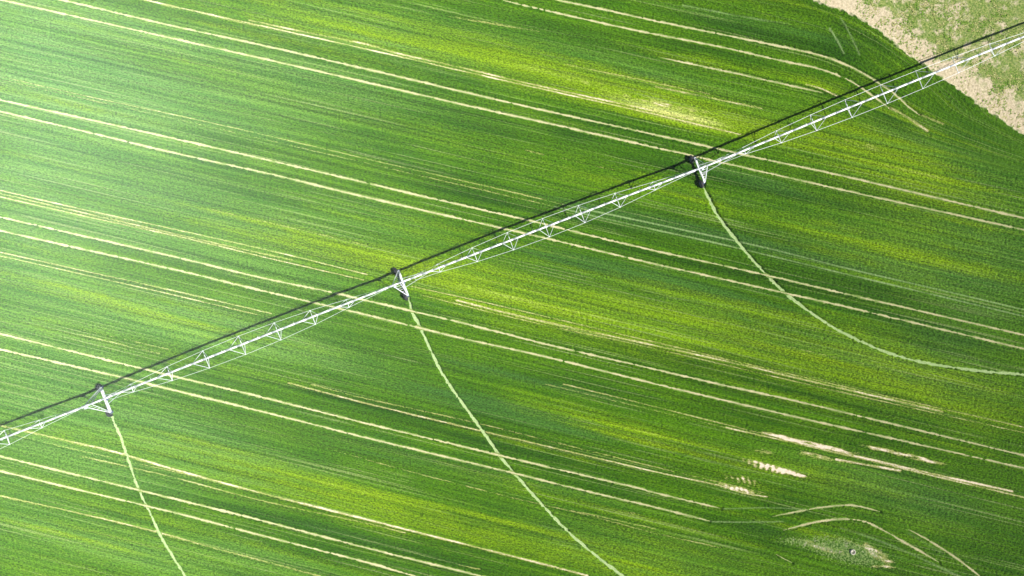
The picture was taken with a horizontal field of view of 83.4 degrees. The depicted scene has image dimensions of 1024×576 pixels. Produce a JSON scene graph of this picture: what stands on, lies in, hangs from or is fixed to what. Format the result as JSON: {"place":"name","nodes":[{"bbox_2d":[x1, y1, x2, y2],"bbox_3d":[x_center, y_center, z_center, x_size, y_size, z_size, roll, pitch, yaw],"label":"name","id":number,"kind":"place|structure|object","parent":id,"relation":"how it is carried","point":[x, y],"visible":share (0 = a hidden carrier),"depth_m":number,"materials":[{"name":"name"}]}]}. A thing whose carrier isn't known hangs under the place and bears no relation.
{"place":"outdoors","nodes":[
{"label":"outdoors","id":0,"kind":"place"},
{"bbox_2d":[0,0,1023,575],"bbox_3d":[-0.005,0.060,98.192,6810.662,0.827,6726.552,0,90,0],"label":"crop field","id":1,"kind":"structure","parent":0,"point":[748,472],"depth_m":98.01,"materials":[{"name":"green plant"}]},
{"bbox_2d":[111,416,185,575],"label":"wheel track","id":2,"kind":"structure","parent":1,"relation":"on","point":[142,498],"depth_m":98.35,"materials":[{"name":"beige soil"}]},
{"bbox_2d":[0,469,414,575],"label":"tramline","id":3,"kind":"object","parent":1,"relation":"on","point":[193,517],"visible":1,"depth_m":98.21,"materials":[{"name":"soil"}]},
{"bbox_2d":[0,455,485,575],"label":"tramline","id":4,"kind":"object","parent":1,"relation":"on","point":[238,515],"visible":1,"depth_m":98.21,"materials":[{"name":"soil"}]},
{"bbox_2d":[0,348,709,521],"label":"tramline","id":5,"kind":"object","parent":1,"relation":"on","point":[342,431],"visible":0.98,"depth_m":98.21,"materials":[{"name":"soil"}]},
{"bbox_2d":[0,332,719,508],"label":"tramline","id":6,"kind":"object","parent":1,"relation":"on","point":[343,417],"visible":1,"depth_m":98.21,"materials":[{"name":"soil"}]},
{"bbox_2d":[0,33,1023,448],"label":"pivot irrigator","id":7,"kind":"object","parent":1,"relation":"on","point":[400,283],"visible":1,"depth_m":93.49,"materials":[{"name":"metal"}]},
{"bbox_2d":[0,0,1023,230],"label":"tramline","id":8,"kind":"object","parent":1,"relation":"on","point":[541,121],"visible":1,"depth_m":98.21,"materials":[{"name":"soil"}]},
{"bbox_2d":[0,110,1023,349],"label":"tramline","id":9,"kind":"object","parent":1,"relation":"on","point":[517,231],"visible":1,"depth_m":98.21,"materials":[{"name":"soil"}]},
{"bbox_2d":[0,98,1023,335],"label":"tramline","id":10,"kind":"object","parent":1,"relation":"on","point":[477,208],"visible":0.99,"depth_m":98.21,"materials":[{"name":"soil"}]},
{"bbox_2d":[0,217,1023,456],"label":"tramline","id":11,"kind":"object","parent":1,"relation":"on","point":[563,348],"visible":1,"depth_m":98.21,"materials":[{"name":"soil"}]},
{"bbox_2d":[0,230,1023,468],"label":"tramline","id":12,"kind":"object","parent":1,"relation":"on","point":[522,351],"visible":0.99,"depth_m":98.21,"materials":[{"name":"soil"}]},
{"bbox_2d":[408,297,623,575],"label":"wheel track","id":13,"kind":"structure","parent":1,"relation":"on","point":[503,460],"depth_m":98.35,"materials":[{"name":"beige soil"}]},
{"bbox_2d":[59,0,1023,218],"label":"tramline","id":14,"kind":"object","parent":1,"relation":"on","point":[573,117],"visible":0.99,"depth_m":98.21,"materials":[{"name":"soil"}]},
{"bbox_2d":[503,0,888,107],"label":"tramline","id":15,"kind":"object","parent":1,"relation":"on","point":[713,45],"visible":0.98,"depth_m":98.21,"materials":[{"name":"soil"}]},
{"bbox_2d":[557,0,919,114],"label":"tramline","id":16,"kind":"object","parent":1,"relation":"on","point":[745,39],"visible":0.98,"depth_m":98.21,"materials":[{"name":"soil"}]},
{"bbox_2d":[661,57,821,92],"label":"tramline","id":17,"kind":"object","parent":1,"relation":"on","point":[748,75],"visible":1,"depth_m":98.16,"materials":[{"name":"soil"}]},
{"bbox_2d":[772,503,879,516],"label":"tramline","id":18,"kind":"object","parent":1,"relation":"on","point":[829,506],"visible":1,"depth_m":98.16,"materials":[{"name":"soil"}]},
{"bbox_2d":[784,517,937,561],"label":"tramline","id":19,"kind":"object","parent":1,"relation":"on","point":[902,541],"visible":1,"depth_m":98.17,"materials":[{"name":"soil"}]},
{"bbox_2d":[704,186,1023,375],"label":"wheel track","id":20,"kind":"structure","parent":1,"relation":"on","point":[731,234],"depth_m":98.35,"materials":[{"name":"beige soil"}]},
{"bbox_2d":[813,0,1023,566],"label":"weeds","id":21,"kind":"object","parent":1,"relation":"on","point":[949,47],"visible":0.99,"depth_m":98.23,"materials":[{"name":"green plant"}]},
{"bbox_2d":[908,529,979,575],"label":"tramline","id":22,"kind":"object","parent":1,"relation":"on","point":[948,552],"visible":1,"depth_m":98.16,"materials":[{"name":"soil"}]}
]}

